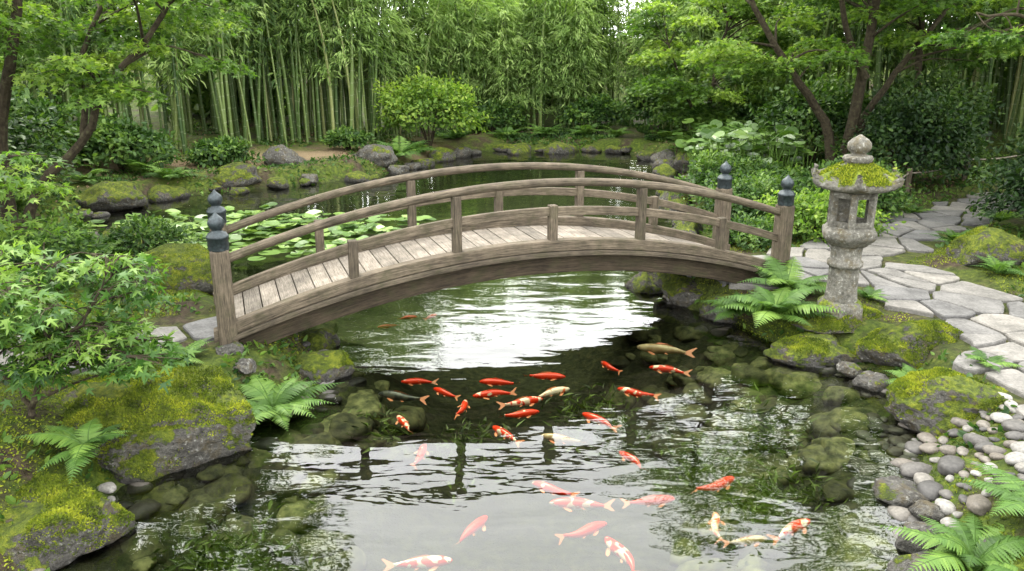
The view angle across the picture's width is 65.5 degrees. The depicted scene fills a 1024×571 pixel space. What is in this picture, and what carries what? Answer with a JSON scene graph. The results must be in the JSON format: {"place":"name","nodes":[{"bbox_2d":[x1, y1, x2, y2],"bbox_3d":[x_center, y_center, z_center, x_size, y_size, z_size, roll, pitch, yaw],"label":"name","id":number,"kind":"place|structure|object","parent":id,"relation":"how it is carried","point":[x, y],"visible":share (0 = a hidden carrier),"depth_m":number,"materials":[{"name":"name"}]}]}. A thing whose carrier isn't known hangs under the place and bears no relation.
{"place":"outdoors","nodes":[
{"label":"outdoors","id":0,"kind":"place"},
{"bbox_2d":[318,151,681,183],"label":"mossy bank","id":1,"kind":"structure","parent":0,"point":[587,158],"depth_m":22.19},
{"bbox_2d":[74,202,435,260],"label":"lily pads","id":2,"kind":"object","parent":1,"relation":"on","point":[264,229],"visible":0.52,"depth_m":13.00,"materials":[{"name":"green plant"}]},
{"bbox_2d":[378,390,428,404],"bbox_3d":[-0.986,1.003,7.252,0.499,0.102,0.163,4,17,14],"label":"koi fish","id":3,"kind":"object","parent":1,"relation":"in","point":[391,395],"visible":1,"depth_m":7.22},
{"bbox_2d":[381,555,452,570],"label":"koi fish","id":4,"kind":"object","parent":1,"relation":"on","point":[433,562],"visible":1,"depth_m":4.90},
{"bbox_2d":[453,515,487,545],"bbox_3d":[-0.270,1.611,5.245,0.131,0.082,0.399,9,19,29],"label":"koi fish","id":5,"kind":"object","parent":1,"relation":"on","point":[476,525],"visible":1,"depth_m":5.26},
{"bbox_2d":[473,387,516,398],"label":"koi fish","id":6,"kind":"object","parent":1,"relation":"on","point":[487,394],"visible":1,"depth_m":7.29},
{"bbox_2d":[497,396,542,409],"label":"koi fish","id":7,"kind":"object","parent":1,"relation":"on","point":[526,401],"visible":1,"depth_m":7.12},
{"bbox_2d":[532,481,579,496],"bbox_3d":[0.312,1.463,5.734,0.379,0.078,0.124,9,19,29],"label":"koi fish","id":8,"kind":"object","parent":1,"relation":"on","point":[542,486],"visible":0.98,"depth_m":5.72},
{"bbox_2d":[541,433,585,443],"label":"koi fish","id":9,"kind":"object","parent":1,"relation":"on","point":[556,437],"visible":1,"depth_m":6.45},
{"bbox_2d":[555,521,606,544],"bbox_3d":[0.455,1.610,5.248,0.399,0.082,0.131,-8,18,-24],"label":"koi fish","id":10,"kind":"object","parent":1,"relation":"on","point":[593,528],"visible":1,"depth_m":5.22},
{"bbox_2d":[550,497,614,511],"bbox_3d":[0.492,1.516,5.555,0.459,0.094,0.150,1,17,5],"label":"koi fish","id":11,"kind":"object","parent":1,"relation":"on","point":[566,503],"visible":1,"depth_m":5.54},
{"bbox_2d":[604,537,634,570],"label":"koi fish","id":12,"kind":"object","parent":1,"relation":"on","point":[619,550],"visible":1,"depth_m":5.00},
{"bbox_2d":[619,494,674,507],"bbox_3d":[0.953,1.507,5.589,0.399,0.082,0.131,-3,17,-10],"label":"koi fish","id":13,"kind":"object","parent":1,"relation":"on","point":[655,499],"visible":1,"depth_m":5.57},
{"bbox_2d":[637,343,696,357],"bbox_3d":[1.613,0.672,8.341,0.618,0.127,0.203,7,18,21],"label":"koi fish","id":14,"kind":"object","parent":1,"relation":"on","point":[658,348],"visible":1,"depth_m":8.34},
{"bbox_2d":[692,476,734,492],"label":"koi fish","id":15,"kind":"object","parent":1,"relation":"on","point":[720,483],"visible":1,"depth_m":5.76},
{"bbox_2d":[720,535,766,547],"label":"koi fish","id":16,"kind":"object","parent":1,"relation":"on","point":[756,540],"visible":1,"depth_m":5.12},
{"bbox_2d":[766,518,810,544],"bbox_3d":[1.835,1.607,5.255,0.419,0.086,0.137,-11,20,-33],"label":"koi fish","id":17,"kind":"object","parent":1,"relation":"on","point":[793,527],"visible":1,"depth_m":5.25},
{"bbox_2d":[0,37,1023,570],"bbox_3d":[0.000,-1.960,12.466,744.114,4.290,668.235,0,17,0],"label":"ground","id":18,"kind":"structure","parent":0,"point":[466,339],"depth_m":8.26,"materials":[{"name":"plant"}]},
{"bbox_2d":[0,150,85,258],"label":"japanese maple shrub","id":19,"kind":"object","parent":18,"relation":"on","point":[7,229],"visible":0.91,"depth_m":6.71,"materials":[{"name":"green plant"}]},
{"bbox_2d":[0,73,101,172],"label":"garden shrub","id":20,"kind":"object","parent":18,"relation":"on","point":[22,104],"visible":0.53,"depth_m":15.72,"materials":[{"name":"green plant"}]},
{"bbox_2d":[8,97,97,202],"bbox_3d":[-8.843,-2.303,12.530,3.832,2.722,3.788,-14,22,-38],"label":"garden shrub","id":21,"kind":"object","parent":18,"relation":"on","point":[23,135],"visible":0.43,"depth_m":12.93,"materials":[{"name":"green plant"}]},
{"bbox_2d":[0,206,126,296],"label":"garden shrub","id":22,"kind":"object","parent":18,"relation":"on","point":[73,245],"visible":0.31,"depth_m":9.21,"materials":[{"name":"green plant"}]},
{"bbox_2d":[0,471,138,570],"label":"mossy rock","id":23,"kind":"object","parent":18,"relation":"on","point":[59,521],"visible":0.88,"depth_m":4.85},
{"bbox_2d":[14,418,128,483],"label":"fern","id":24,"kind":"object","parent":18,"relation":"on","point":[85,440],"visible":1,"depth_m":5.37,"materials":[{"name":"green plant"}]},
{"bbox_2d":[56,168,121,184],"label":"fern","id":25,"kind":"object","parent":18,"relation":"on","point":[93,177],"visible":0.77,"depth_m":15.78,"materials":[{"name":"green plant"}]},
{"bbox_2d":[75,181,147,212],"bbox_3d":[-7.662,-1.643,15.162,1.312,0.684,0.906,-11,20,-33],"label":"mossy rock","id":26,"kind":"object","parent":18,"relation":"on","point":[112,197],"visible":0.88,"depth_m":14.95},
{"bbox_2d":[54,108,182,170],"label":"garden shrub","id":27,"kind":"object","parent":18,"relation":"on","point":[118,133],"visible":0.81,"depth_m":16.99,"materials":[{"name":"green plant"}]},
{"bbox_2d":[0,0,262,233],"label":"maple tree","id":28,"kind":"object","parent":18,"relation":"on","point":[84,68],"visible":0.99,"depth_m":9.71,"materials":[{"name":"green plant"}]},
{"bbox_2d":[89,210,205,257],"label":"garden shrub","id":29,"kind":"object","parent":18,"relation":"on","point":[156,228],"visible":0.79,"depth_m":10.43,"materials":[{"name":"green plant"}]},
{"bbox_2d":[120,155,176,173],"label":"fern","id":30,"kind":"object","parent":18,"relation":"on","point":[134,165],"visible":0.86,"depth_m":16.91,"materials":[{"name":"green plant"}]},
{"bbox_2d":[60,363,257,486],"bbox_3d":[-2.802,1.167,6.207,1.702,0.976,1.213,0,17,0],"label":"mossy rock","id":31,"kind":"object","parent":18,"relation":"on","point":[195,421],"visible":0.68,"depth_m":5.88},
{"bbox_2d":[0,284,317,570],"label":"ground moss","id":32,"kind":"object","parent":18,"relation":"on","point":[52,401],"visible":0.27,"depth_m":5.82,"materials":[{"name":"plant"}]},
{"bbox_2d":[0,236,200,418],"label":"japanese maple shrub","id":33,"kind":"object","parent":32,"relation":"on","point":[100,334],"visible":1,"depth_m":5.50,"materials":[{"name":"green plant"}]},
{"bbox_2d":[0,171,318,570],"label":"ground cover","id":34,"kind":"object","parent":18,"relation":"on","point":[7,438],"visible":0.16,"depth_m":7.92,"materials":[{"name":"green plant"}]},
{"bbox_2d":[147,184,190,203],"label":"shore rock","id":35,"kind":"object","parent":18,"relation":"on","point":[161,194],"visible":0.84,"depth_m":16.11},
{"bbox_2d":[135,165,208,180],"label":"fern","id":36,"kind":"object","parent":18,"relation":"on","point":[169,173],"visible":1,"depth_m":16.61,"materials":[{"name":"green plant"}]},
{"bbox_2d":[137,243,212,295],"bbox_3d":[-3.944,-0.151,9.522,1.045,0.669,0.818,0,17,0],"label":"mossy rock","id":37,"kind":"object","parent":18,"relation":"on","point":[189,267],"visible":0.67,"depth_m":9.28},
{"bbox_2d":[161,337,212,366],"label":"fern","id":38,"kind":"object","parent":18,"relation":"on","point":[196,344],"visible":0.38,"depth_m":7.05,"materials":[{"name":"green plant"}]},
{"bbox_2d":[0,0,434,167],"bbox_3d":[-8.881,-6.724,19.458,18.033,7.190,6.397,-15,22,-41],"label":"bamboo grove","id":39,"kind":"object","parent":18,"relation":"on","point":[329,76],"visible":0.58,"depth_m":21.36,"materials":[{"name":"green plant"}]},
{"bbox_2d":[180,134,268,169],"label":"garden shrub","id":40,"kind":"object","parent":18,"relation":"on","point":[224,150],"visible":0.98,"depth_m":18.02,"materials":[{"name":"green plant"}]},
{"bbox_2d":[215,342,243,355],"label":"grey rock","id":41,"kind":"object","parent":18,"relation":"on","point":[231,348],"visible":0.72,"depth_m":7.16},
{"bbox_2d":[213,162,261,188],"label":"mossy rock","id":42,"kind":"object","parent":18,"relation":"on","point":[236,174],"visible":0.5,"depth_m":17.25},
{"bbox_2d":[233,358,256,373],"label":"grey rock","id":43,"kind":"object","parent":18,"relation":"on","point":[245,365],"visible":0.88,"depth_m":6.96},
{"bbox_2d":[63,122,447,185],"bbox_3d":[-5.770,-3.704,21.353,8.600,0.805,9.140,0,17,0],"label":"ground cover","id":44,"kind":"object","parent":18,"relation":"on","point":[266,142],"visible":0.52,"depth_m":19.29,"materials":[{"name":"green plant"}]},
{"bbox_2d":[262,144,306,164],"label":"grey rock","id":45,"kind":"object","parent":18,"relation":"on","point":[280,154],"visible":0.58,"depth_m":18.58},
{"bbox_2d":[239,374,344,430],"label":"fern","id":46,"kind":"object","parent":18,"relation":"on","point":[281,399],"visible":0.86,"depth_m":6.78,"materials":[{"name":"green plant"}]},
{"bbox_2d":[298,328,340,351],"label":"mossy rock","id":47,"kind":"object","parent":18,"relation":"on","point":[318,339],"visible":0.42,"depth_m":8.18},
{"bbox_2d":[292,350,355,383],"bbox_3d":[-1.788,0.836,7.547,0.619,0.444,0.450,0,17,0],"label":"mossy rock","id":48,"kind":"object","parent":18,"relation":"on","point":[327,366],"visible":0.88,"depth_m":7.43,"materials":[{"name":"stone"}]},
{"bbox_2d":[319,124,374,149],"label":"garden shrub","id":49,"kind":"object","parent":18,"relation":"on","point":[354,137],"visible":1,"depth_m":20.57,"materials":[{"name":"green plant"}]},
{"bbox_2d":[344,171,371,183],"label":"shore rock","id":50,"kind":"object","parent":18,"relation":"on","point":[355,177],"visible":0.75,"depth_m":18.27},
{"bbox_2d":[353,144,397,167],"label":"grey rock","id":51,"kind":"object","parent":18,"relation":"on","point":[382,155],"visible":0.82,"depth_m":19.53,"materials":[{"name":"stone"}]},
{"bbox_2d":[374,136,441,159],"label":"fern","id":52,"kind":"object","parent":18,"relation":"on","point":[404,148],"visible":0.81,"depth_m":20.50,"materials":[{"name":"green plant"}]},
{"bbox_2d":[371,65,492,147],"bbox_3d":[-2.180,-4.811,21.778,3.376,2.315,2.466,0,17,0],"label":"garden shrub","id":53,"kind":"object","parent":18,"relation":"on","point":[420,99],"visible":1,"depth_m":21.54,"materials":[{"name":"green plant"}]},
{"bbox_2d":[429,147,455,163],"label":"shore rock","id":54,"kind":"object","parent":18,"relation":"on","point":[446,156],"visible":0.69,"depth_m":21.40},
{"bbox_2d":[32,295,923,570],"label":"shore stones","id":55,"kind":"object","parent":18,"relation":"on","point":[146,509],"visible":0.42,"depth_m":6.11,"materials":[{"name":"stone"}]},
{"bbox_2d":[458,98,534,132],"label":"garden shrub","id":56,"kind":"object","parent":18,"relation":"on","point":[496,110],"visible":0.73,"depth_m":24.52,"materials":[{"name":"green plant"}]},
{"bbox_2d":[206,161,795,345],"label":"arched wooden bridge","id":57,"kind":"structure","parent":18,"relation":"on","point":[321,285],"depth_m":8.27,"materials":[{"name":"brown wood"}]},
{"bbox_2d":[144,382,864,570],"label":"pond weed","id":58,"kind":"object","parent":18,"relation":"on","point":[602,409],"visible":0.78,"depth_m":6.34,"materials":[{"name":"green plant"}]},
{"bbox_2d":[119,309,902,570],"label":"submerged rocks","id":59,"kind":"object","parent":18,"relation":"on","point":[308,458],"visible":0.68,"depth_m":6.40,"materials":[{"name":"stone"}]},
{"bbox_2d":[506,142,530,161],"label":"shore rock","id":60,"kind":"object","parent":18,"relation":"on","point":[523,148],"visible":0.9,"depth_m":22.92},
{"bbox_2d":[47,121,990,208],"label":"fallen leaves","id":61,"kind":"object","parent":18,"relation":"on","point":[426,151],"visible":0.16,"depth_m":19.70,"materials":[{"name":"brown plant"}]},
{"bbox_2d":[15,0,1023,124],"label":"distant foliage","id":62,"kind":"object","parent":18,"relation":"on","point":[194,100],"visible":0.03,"depth_m":25.74,"materials":[{"name":"green plant"}]},
{"bbox_2d":[540,141,578,159],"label":"shore rock","id":63,"kind":"object","parent":18,"relation":"on","point":[556,149],"visible":0.82,"depth_m":22.99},
{"bbox_2d":[434,122,694,151],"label":"ground cover","id":64,"kind":"object","parent":18,"relation":"on","point":[638,126],"visible":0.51,"depth_m":24.16,"materials":[{"name":"green plant"}]},
{"bbox_2d":[555,92,631,132],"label":"garden shrub","id":65,"kind":"object","parent":18,"relation":"on","point":[597,108],"visible":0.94,"depth_m":24.57,"materials":[{"name":"green plant"}]},
{"bbox_2d":[374,0,845,131],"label":"bamboo grove","id":66,"kind":"object","parent":18,"relation":"on","point":[493,72],"visible":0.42,"depth_m":24.59,"materials":[{"name":"green plant"}]},
{"bbox_2d":[271,0,951,136],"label":"bamboo grove","id":67,"kind":"object","parent":18,"relation":"on","point":[614,20],"visible":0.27,"depth_m":24.39,"materials":[{"name":"green plant"}]},
{"bbox_2d":[623,272,662,297],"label":"mossy rock","id":68,"kind":"object","parent":18,"relation":"on","point":[641,284],"visible":0.53,"depth_m":10.12,"materials":[{"name":"stone"}]},
{"bbox_2d":[614,68,686,135],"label":"garden shrub","id":69,"kind":"object","parent":18,"relation":"on","point":[635,106],"visible":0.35,"depth_m":23.40,"materials":[{"name":"green plant"}]},
{"bbox_2d":[661,276,702,307],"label":"mossy rock","id":70,"kind":"object","parent":18,"relation":"on","point":[681,291],"visible":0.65,"depth_m":9.53,"materials":[{"name":"stone"}]},
{"bbox_2d":[672,152,694,173],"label":"mossy rock","id":71,"kind":"object","parent":18,"relation":"on","point":[680,161],"visible":0.45,"depth_m":19.17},
{"bbox_2d":[699,294,738,325],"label":"mossy rock","id":72,"kind":"object","parent":18,"relation":"on","point":[705,308],"visible":0.61,"depth_m":9.06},
{"bbox_2d":[617,0,823,128],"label":"maple tree","id":73,"kind":"object","parent":18,"relation":"on","point":[677,87],"visible":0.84,"depth_m":20.26,"materials":[{"name":"green plant"}]},
{"bbox_2d":[695,291,755,320],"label":"fern","id":74,"kind":"object","parent":18,"relation":"on","point":[729,311],"visible":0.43,"depth_m":8.66,"materials":[{"name":"green plant"}]},
{"bbox_2d":[666,144,802,199],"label":"garden shrub","id":75,"kind":"object","parent":18,"relation":"on","point":[708,172],"visible":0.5,"depth_m":14.63,"materials":[{"name":"green plant"}]},
{"bbox_2d":[708,211,773,252],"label":"garden shrub","id":76,"kind":"object","parent":18,"relation":"on","point":[735,236],"visible":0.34,"depth_m":11.01,"materials":[{"name":"green plant"}]},
{"bbox_2d":[670,117,822,179],"bbox_3d":[4.980,-2.985,17.944,2.666,1.401,4.819,0,17,0],"label":"butterbur plant","id":77,"kind":"object","parent":18,"relation":"on","point":[748,142],"visible":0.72,"depth_m":16.68,"materials":[{"name":"green plant"}]},
{"bbox_2d":[680,169,813,221],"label":"garden shrub","id":78,"kind":"object","parent":18,"relation":"on","point":[750,187],"visible":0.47,"depth_m":12.58,"materials":[{"name":"green plant"}]},
{"bbox_2d":[713,76,803,145],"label":"garden shrub","id":79,"kind":"object","parent":18,"relation":"on","point":[757,97],"visible":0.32,"depth_m":19.99,"materials":[{"name":"green plant"}]},
{"bbox_2d":[703,285,844,327],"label":"fern","id":80,"kind":"object","parent":18,"relation":"on","point":[784,303],"visible":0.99,"depth_m":8.24,"materials":[{"name":"green plant"}]},
{"bbox_2d":[737,253,827,293],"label":"fern","id":81,"kind":"object","parent":18,"relation":"on","point":[779,275],"visible":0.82,"depth_m":8.91,"materials":[{"name":"green plant"}]},
{"bbox_2d":[570,136,1023,453],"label":"ground cover","id":82,"kind":"object","parent":18,"relation":"on","point":[961,433],"visible":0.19,"depth_m":13.64,"materials":[{"name":"green plant"}]},
{"bbox_2d":[748,68,871,161],"bbox_3d":[6.911,-3.939,18.221,3.269,2.417,3.258,0,17,0],"label":"garden shrub","id":83,"kind":"object","parent":18,"relation":"on","point":[790,107],"visible":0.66,"depth_m":17.71,"materials":[{"name":"green plant"}]},
{"bbox_2d":[763,332,862,371],"bbox_3d":[3.027,0.661,8.057,1.022,0.364,0.684,0,17,0],"label":"mossy rock","id":84,"kind":"object","parent":18,"relation":"on","point":[808,351],"visible":0.88,"depth_m":7.82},
{"bbox_2d":[755,187,906,246],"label":"garden shrub","id":85,"kind":"object","parent":18,"relation":"on","point":[811,209],"visible":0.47,"depth_m":11.27,"materials":[{"name":"green plant"}]},
{"bbox_2d":[790,303,883,333],"bbox_3d":[3.409,0.336,8.344,0.946,0.370,0.718,-5,17,-15],"label":"mossy rock","id":86,"kind":"object","parent":18,"relation":"on","point":[827,324],"visible":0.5,"depth_m":8.14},
{"bbox_2d":[660,223,1023,570],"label":"ground moss","id":87,"kind":"object","parent":18,"relation":"on","point":[1022,279],"visible":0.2,"depth_m":8.40,"materials":[{"name":"plant"}]},
{"bbox_2d":[836,361,862,377],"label":"grey rock","id":88,"kind":"object","parent":18,"relation":"on","point":[850,369],"visible":0.93,"depth_m":7.50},
{"bbox_2d":[775,152,924,221],"bbox_3d":[5.398,-1.657,13.113,2.507,1.087,2.370,0,17,0],"label":"garden shrub","id":89,"kind":"object","parent":18,"relation":"on","point":[809,184],"visible":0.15,"depth_m":12.80,"materials":[{"name":"green plant"}]},
{"bbox_2d":[680,0,1023,163],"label":"maple tree","id":90,"kind":"object","parent":18,"relation":"on","point":[748,53],"visible":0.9,"depth_m":14.84,"materials":[{"name":"green plant"}]},
{"bbox_2d":[811,134,904,319],"bbox_3d":[3.420,-0.584,8.076,0.962,1.870,0.840,-3,17,-11],"label":"stone lantern","id":91,"kind":"object","parent":18,"relation":"on","point":[852,179],"visible":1,"depth_m":7.89,"materials":[{"name":"stone"}]},
{"bbox_2d":[849,372,892,395],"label":"grey rock","id":92,"kind":"object","parent":18,"relation":"on","point":[872,383],"visible":0.74,"depth_m":7.27,"materials":[{"name":"stone"}]},
{"bbox_2d":[871,475,929,508],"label":"grey rock","id":93,"kind":"object","parent":18,"relation":"on","point":[893,490],"visible":0.74,"depth_m":5.49,"materials":[{"name":"stone"}]},
{"bbox_2d":[787,0,1023,154],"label":"bamboo grove","id":94,"kind":"object","parent":18,"relation":"on","point":[1013,112],"visible":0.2,"depth_m":19.83,"materials":[{"name":"green plant"}]},
{"bbox_2d":[855,319,962,369],"bbox_3d":[3.819,0.618,7.723,1.005,0.645,0.881,-9,19,-27],"label":"mossy rock","id":95,"kind":"object","parent":18,"relation":"on","point":[912,343],"visible":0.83,"depth_m":7.48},
{"bbox_2d":[801,0,1023,154],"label":"maple tree","id":96,"kind":"object","parent":18,"relation":"on","point":[885,38],"visible":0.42,"depth_m":17.45,"materials":[{"name":"green plant"}]},
{"bbox_2d":[828,76,1004,185],"bbox_3d":[7.465,-2.814,14.863,2.824,2.136,2.556,-13,21,-37],"label":"garden shrub","id":97,"kind":"object","parent":18,"relation":"on","point":[885,127],"visible":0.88,"depth_m":14.36,"materials":[{"name":"green plant"}]},
{"bbox_2d":[895,521,945,554],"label":"grey rock","id":98,"kind":"object","parent":18,"relation":"on","point":[903,546],"visible":0.33,"depth_m":4.94,"materials":[{"name":"stone"}]},
{"bbox_2d":[839,59,1005,165],"bbox_3d":[8.877,-3.647,17.089,3.149,2.388,3.118,11,20,33],"label":"garden shrub","id":99,"kind":"object","parent":18,"relation":"on","point":[980,99],"visible":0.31,"depth_m":16.40,"materials":[{"name":"green plant"}]},
{"bbox_2d":[886,550,962,570],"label":"grey rock","id":100,"kind":"object","parent":18,"relation":"on","point":[900,563],"visible":0.55,"depth_m":4.67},
{"bbox_2d":[908,499,944,522],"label":"grey rock","id":101,"kind":"object","parent":18,"relation":"on","point":[926,509],"visible":0.71,"depth_m":5.19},
{"bbox_2d":[848,392,1023,526],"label":"river pebbles","id":102,"kind":"object","parent":18,"relation":"on","point":[950,464],"visible":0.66,"depth_m":5.78,"materials":[{"name":"stone"}]},
{"bbox_2d":[884,366,1008,436],"bbox_3d":[3.612,1.014,6.563,0.918,0.705,1.032,-11,20,-33],"label":"mossy rock","id":103,"kind":"object","parent":18,"relation":"on","point":[934,400],"visible":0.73,"depth_m":6.32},
{"bbox_2d":[875,513,1023,570],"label":"fern","id":104,"kind":"object","parent":18,"relation":"on","point":[960,545],"visible":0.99,"depth_m":4.58,"materials":[{"name":"green plant"}]},
{"bbox_2d":[910,0,1023,53],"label":"maple tree","id":105,"kind":"object","parent":18,"relation":"on","point":[998,39],"visible":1,"depth_m":10.82,"materials":[{"name":"green plant"}]},
{"bbox_2d":[943,225,1023,267],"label":"mossy rock","id":106,"kind":"object","parent":18,"relation":"on","point":[997,243],"visible":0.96,"depth_m":9.65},
{"bbox_2d":[955,458,1023,515],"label":"fern","id":107,"kind":"object","parent":18,"relation":"on","point":[1014,499],"visible":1,"depth_m":4.80,"materials":[{"name":"green plant"}]},
{"bbox_2d":[959,346,1023,372],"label":"fern","id":108,"kind":"object","parent":18,"relation":"on","point":[979,355],"visible":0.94,"depth_m":6.87,"materials":[{"name":"green plant"}]},
{"bbox_2d":[963,132,1023,222],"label":"garden shrub","id":109,"kind":"object","parent":18,"relation":"on","point":[1013,173],"visible":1,"depth_m":11.19,"materials":[{"name":"green plant"}]},
{"bbox_2d":[972,254,1023,275],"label":"fern","id":110,"kind":"object","parent":18,"relation":"on","point":[996,266],"visible":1,"depth_m":9.32,"materials":[{"name":"green plant"}]},
{"bbox_2d":[984,123,1023,189],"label":"garden shrub","id":111,"kind":"object","parent":18,"relation":"on","point":[1009,146],"visible":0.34,"depth_m":13.16,"materials":[{"name":"green plant"}]},
{"bbox_2d":[0,192,1023,415],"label":"stone path","id":112,"kind":"structure","parent":0,"point":[991,328],"depth_m":8.81,"materials":[{"name":"stone"}]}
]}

